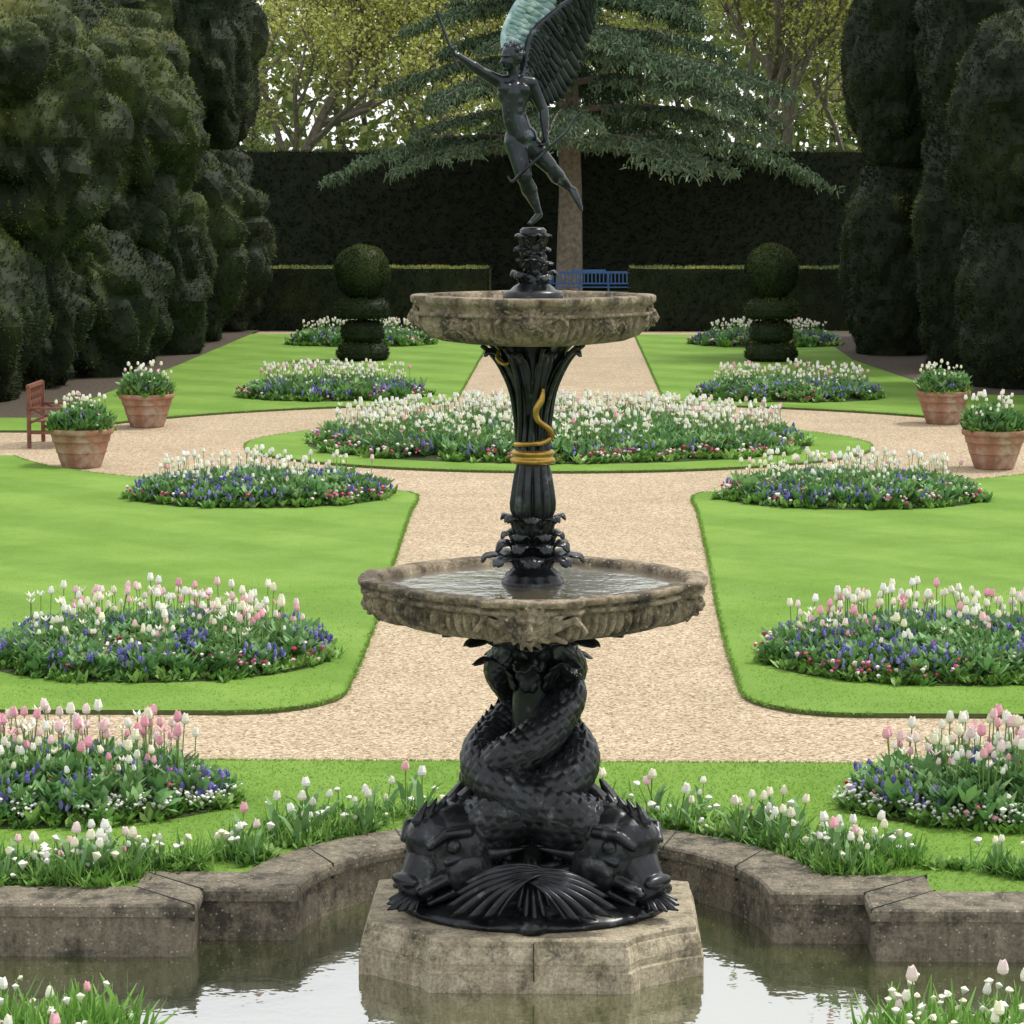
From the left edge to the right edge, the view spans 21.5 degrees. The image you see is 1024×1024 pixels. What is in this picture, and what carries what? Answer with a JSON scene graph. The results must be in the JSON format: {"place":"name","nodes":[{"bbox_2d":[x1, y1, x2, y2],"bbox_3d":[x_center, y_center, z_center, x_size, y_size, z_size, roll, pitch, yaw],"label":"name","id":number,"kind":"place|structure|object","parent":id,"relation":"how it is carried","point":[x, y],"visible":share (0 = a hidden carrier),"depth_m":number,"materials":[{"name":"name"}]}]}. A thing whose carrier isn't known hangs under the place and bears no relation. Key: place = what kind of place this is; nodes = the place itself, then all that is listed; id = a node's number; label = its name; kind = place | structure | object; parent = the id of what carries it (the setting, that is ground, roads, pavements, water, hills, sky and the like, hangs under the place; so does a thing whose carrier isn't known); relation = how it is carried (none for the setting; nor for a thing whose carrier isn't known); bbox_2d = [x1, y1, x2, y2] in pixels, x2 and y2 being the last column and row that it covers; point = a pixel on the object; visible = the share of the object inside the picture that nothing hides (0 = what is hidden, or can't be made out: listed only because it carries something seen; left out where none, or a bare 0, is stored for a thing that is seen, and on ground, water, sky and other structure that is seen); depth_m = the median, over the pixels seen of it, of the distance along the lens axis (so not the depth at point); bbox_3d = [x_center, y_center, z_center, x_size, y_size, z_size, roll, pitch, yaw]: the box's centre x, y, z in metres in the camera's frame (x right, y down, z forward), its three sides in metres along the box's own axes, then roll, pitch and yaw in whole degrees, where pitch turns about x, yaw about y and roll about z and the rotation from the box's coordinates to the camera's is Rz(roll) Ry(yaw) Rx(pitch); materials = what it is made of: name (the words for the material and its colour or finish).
{"place":"outdoors","nodes":[
{"label":"outdoors","id":0,"kind":"place"},
{"bbox_2d":[0,330,258,416],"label":"hedge soil","id":1,"kind":"structure","parent":0,"point":[93,386],"depth_m":56.56,"materials":[{"name":"soil"}]},
{"bbox_2d":[0,455,416,714],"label":"lawn","id":2,"kind":"structure","parent":0,"point":[78,528],"depth_m":29.87,"materials":[{"name":"green plant"}]},
{"bbox_2d":[0,572,345,683],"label":"flower bed","id":3,"kind":"object","parent":2,"relation":"on","point":[168,642],"visible":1,"depth_m":23.16,"materials":[{"name":"green plant"}]},
{"bbox_2d":[119,444,399,507],"bbox_3d":[-3.348,-0.508,36.200,3.767,0.691,3.171,0,7,1],"label":"flower bed","id":4,"kind":"object","parent":2,"relation":"on","point":[262,485],"visible":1,"depth_m":35.50,"materials":[{"name":"green plant"}]},
{"bbox_2d":[0,334,482,432],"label":"lawn","id":5,"kind":"structure","parent":0,"point":[207,382],"depth_m":60.66,"materials":[{"name":"green plant"}]},
{"bbox_2d":[234,358,435,401],"bbox_3d":[-3.491,-2.674,53.844,4.089,0.770,3.476,0,7,1],"label":"flower bed","id":6,"kind":"object","parent":5,"relation":"on","point":[327,386],"visible":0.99,"depth_m":53.06,"materials":[{"name":"green plant"}]},
{"bbox_2d":[283,316,438,346],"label":"flower bed","id":7,"kind":"object","parent":5,"relation":"on","point":[329,336],"visible":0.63,"depth_m":71.29,"materials":[{"name":"green plant"}]},
{"bbox_2d":[333,243,391,361],"bbox_3d":[-3.602,-5.028,64.959,1.449,2.900,1.449,0,7,1],"label":"ball topiary","id":8,"kind":"object","parent":5,"relation":"on","point":[362,273],"visible":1,"depth_m":64.54,"materials":[{"name":"green plant"}]},
{"bbox_2d":[0,330,1023,762],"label":"gravel path","id":9,"kind":"structure","parent":0,"point":[666,694],"depth_m":24.43,"materials":[{"name":"beige gravel"}]},
{"bbox_2d":[26,380,72,447],"bbox_3d":[-7.454,-1.594,43.795,0.620,1.015,1.230,0,7,1],"label":"wooden bench","id":10,"kind":"object","parent":9,"relation":"on","point":[38,393],"visible":0.67,"depth_m":43.36,"materials":[{"name":"brown wood"}]},
{"bbox_2d":[43,390,117,468],"bbox_3d":[-6.419,-1.230,40.266,1.161,1.126,1.142,0,7,1],"label":"terracotta pot","id":11,"kind":"object","parent":9,"relation":"on","point":[82,429],"visible":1,"depth_m":40.00,"materials":[{"name":"orange ceramic"}]},
{"bbox_2d":[110,359,175,427],"bbox_3d":[-6.357,-2.067,47.136,1.097,1.163,1.084,5,8,34],"label":"terracotta pot","id":12,"kind":"object","parent":9,"relation":"on","point":[146,398],"visible":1,"depth_m":46.85,"materials":[{"name":"orange ceramic"}]},
{"bbox_2d":[254,264,491,329],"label":"clipped box hedge","id":13,"kind":"object","parent":9,"relation":"on","point":[294,296],"visible":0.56,"depth_m":79.12,"materials":[{"name":"green plant"}]},
{"bbox_2d":[0,336,1023,891],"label":"grass","id":14,"kind":"structure","parent":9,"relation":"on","point":[718,618],"depth_m":19.32,"materials":[{"name":"green plant"}]},
{"bbox_2d":[549,269,629,291],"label":"blue garden bench","id":15,"kind":"object","parent":9,"relation":"on","point":[588,271],"visible":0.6,"depth_m":102.68,"materials":[{"name":"paint"}]},
{"bbox_2d":[626,264,847,330],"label":"clipped box hedge","id":16,"kind":"object","parent":9,"relation":"on","point":[694,297],"visible":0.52,"depth_m":78.89,"materials":[{"name":"green plant"}]},
{"bbox_2d":[913,359,972,424],"bbox_3d":[7.644,-2.151,47.838,1.077,1.164,1.224,0,7,1],"label":"terracotta pot","id":17,"kind":"object","parent":9,"relation":"on","point":[941,393],"visible":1,"depth_m":47.53,"materials":[{"name":"orange ceramic"}]},
{"bbox_2d":[958,389,1023,469],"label":"terracotta pot","id":18,"kind":"object","parent":9,"relation":"on","point":[993,433],"visible":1,"depth_m":39.79,"materials":[{"name":"orange ceramic"}]},
{"bbox_2d":[0,760,1023,891],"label":"lawn","id":19,"kind":"structure","parent":0,"point":[843,773],"depth_m":18.31,"materials":[{"name":"green plant"}]},
{"bbox_2d":[0,698,251,828],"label":"flower bed","id":20,"kind":"object","parent":19,"relation":"on","point":[69,780],"visible":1,"depth_m":17.80,"materials":[{"name":"green plant"}]},
{"bbox_2d":[827,703,1023,833],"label":"flower bed","id":21,"kind":"object","parent":19,"relation":"on","point":[946,782],"visible":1,"depth_m":17.67,"materials":[{"name":"green plant"}]},
{"bbox_2d":[240,0,856,150],"label":"sky","id":22,"kind":"structure","parent":0,"point":[309,90],"materials":[{"name":"white"}]},
{"bbox_2d":[246,430,871,473],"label":"round lawn","id":23,"kind":"structure","parent":0,"point":[295,446],"depth_m":40.62,"materials":[{"name":"green plant"}]},
{"bbox_2d":[302,388,816,464],"bbox_3d":[0.749,-1.479,43.568,8.444,0.864,6.941,0,7,1],"label":"round flower bed","id":24,"kind":"object","parent":23,"relation":"on","point":[590,430],"visible":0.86,"depth_m":41.95,"materials":[{"name":"green plant"}]},
{"bbox_2d":[491,289,628,292],"bbox_3d":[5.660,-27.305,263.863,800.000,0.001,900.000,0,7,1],"label":"ground","id":25,"kind":"structure","parent":0,"point":[617,290],"depth_m":111.79,"materials":[{"name":"beige plant"}]},
{"bbox_2d":[0,0,277,401],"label":"yew topiary hedge","id":26,"kind":"object","parent":25,"relation":"on","point":[135,225],"visible":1,"depth_m":60.07,"materials":[{"name":"green plant"}]},
{"bbox_2d":[244,52,293,150],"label":"deciduous tree","id":27,"kind":"object","parent":25,"relation":"on","point":[260,139],"visible":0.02,"depth_m":126.53,"materials":[{"name":"green plant"}]},
{"bbox_2d":[249,0,505,150],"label":"deciduous tree","id":28,"kind":"object","parent":25,"relation":"on","point":[341,82],"visible":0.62,"depth_m":120.51,"materials":[{"name":"green plant"}]},
{"bbox_2d":[314,0,641,149],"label":"deciduous tree","id":29,"kind":"object","parent":25,"relation":"on","point":[444,42],"visible":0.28,"depth_m":127.26,"materials":[{"name":"green plant"}]},
{"bbox_2d":[0,959,1023,1023],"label":"front flowers","id":30,"kind":"object","parent":25,"relation":"on","point":[84,1007],"visible":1,"depth_m":12.68,"materials":[{"name":"green plant"}]},
{"bbox_2d":[0,828,1023,961],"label":"fountain pool","id":31,"kind":"structure","parent":25,"relation":"in","point":[773,896],"depth_m":15.72,"materials":[{"name":"stone"}]},
{"bbox_2d":[0,900,1023,1023],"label":"pond water","id":32,"kind":"structure","parent":31,"relation":"in","point":[310,974],"depth_m":14.88,"materials":[{"name":"grey liquid"}]},
{"bbox_2d":[358,227,707,993],"bbox_3d":[0.119,0.560,15.476,2.000,4.362,2.100,0,7,1],"label":"fountain","id":33,"kind":"object","parent":32,"relation":"in","point":[532,865],"visible":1,"depth_m":15.14,"materials":[{"name":"metal"}]},
{"bbox_2d":[435,0,596,224],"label":"cupid statue","id":34,"kind":"object","parent":33,"relation":"on","point":[543,44],"visible":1,"depth_m":15.17,"materials":[{"name":"black metal"}]},
{"bbox_2d":[0,760,1023,888],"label":"poolside flowers","id":35,"kind":"object","parent":25,"relation":"on","point":[99,861],"visible":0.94,"depth_m":16.45,"materials":[{"name":"green plant"}]},
{"bbox_2d":[210,0,860,151],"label":"distant woodland","id":36,"kind":"object","parent":25,"relation":"on","point":[368,134],"visible":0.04,"depth_m":157.90,"materials":[{"name":"green plant"}]},
{"bbox_2d":[207,148,865,290],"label":"tall yew hedge","id":37,"kind":"object","parent":25,"relation":"on","point":[476,212],"visible":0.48,"depth_m":111.11,"materials":[{"name":"green plant"}]},
{"bbox_2d":[318,0,844,290],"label":"cedar tree","id":38,"kind":"object","parent":25,"relation":"on","point":[630,50],"visible":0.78,"depth_m":103.70,"materials":[{"name":"green plant"}]},
{"bbox_2d":[400,0,810,150],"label":"deciduous tree","id":39,"kind":"object","parent":25,"relation":"on","point":[655,27],"visible":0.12,"depth_m":132.79,"materials":[{"name":"green plant"}]},
{"bbox_2d":[697,0,853,149],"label":"deciduous tree","id":40,"kind":"object","parent":25,"relation":"on","point":[780,64],"visible":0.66,"depth_m":124.86,"materials":[{"name":"green plant"}]},
{"bbox_2d":[772,0,860,151],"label":"deciduous tree","id":41,"kind":"object","parent":25,"relation":"on","point":[825,105],"visible":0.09,"depth_m":135.81,"materials":[{"name":"green plant"}]},
{"bbox_2d":[815,0,852,64],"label":"deciduous tree","id":42,"kind":"object","parent":25,"relation":"on","point":[826,45],"depth_m":122.85,"materials":[{"name":"green plant"}]},
{"bbox_2d":[636,334,1023,420],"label":"lawn","id":43,"kind":"structure","parent":0,"point":[679,364],"depth_m":60.66,"materials":[{"name":"green plant"}]},
{"bbox_2d":[685,316,844,346],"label":"flower bed","id":44,"kind":"object","parent":43,"relation":"on","point":[734,336],"visible":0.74,"depth_m":71.08,"materials":[{"name":"green plant"}]},
{"bbox_2d":[742,241,801,361],"bbox_3d":[6.225,-5.019,64.738,1.447,2.923,1.454,0,7,1],"label":"ball topiary","id":45,"kind":"object","parent":43,"relation":"on","point":[771,270],"visible":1,"depth_m":64.33,"materials":[{"name":"green plant"}]},
{"bbox_2d":[686,358,886,402],"bbox_3d":[5.442,-2.652,53.638,4.002,0.772,3.476,0,7,1],"label":"flower bed","id":46,"kind":"object","parent":43,"relation":"on","point":[799,386],"visible":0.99,"depth_m":52.86,"materials":[{"name":"green plant"}]},
{"bbox_2d":[693,474,1023,718],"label":"lawn","id":47,"kind":"structure","parent":0,"point":[979,546],"depth_m":29.24,"materials":[{"name":"green plant"}]},
{"bbox_2d":[712,445,996,509],"bbox_3d":[4.517,-0.504,36.025,3.764,0.671,3.132,0,7,1],"label":"flower bed","id":48,"kind":"object","parent":47,"relation":"on","point":[836,486],"visible":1,"depth_m":35.40,"materials":[{"name":"green plant"}]},
{"bbox_2d":[750,576,1023,686],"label":"flower bed","id":49,"kind":"object","parent":47,"relation":"on","point":[944,646],"visible":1,"depth_m":23.05,"materials":[{"name":"green plant"}]},
{"bbox_2d":[826,331,1023,394],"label":"hedge soil","id":50,"kind":"structure","parent":0,"point":[908,367],"depth_m":64.11,"materials":[{"name":"soil"}]},
{"bbox_2d":[837,0,1023,389],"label":"yew topiary hedge","id":51,"kind":"object","parent":50,"relation":"on","point":[931,265],"visible":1,"depth_m":60.92,"materials":[{"name":"green plant"}]}
]}

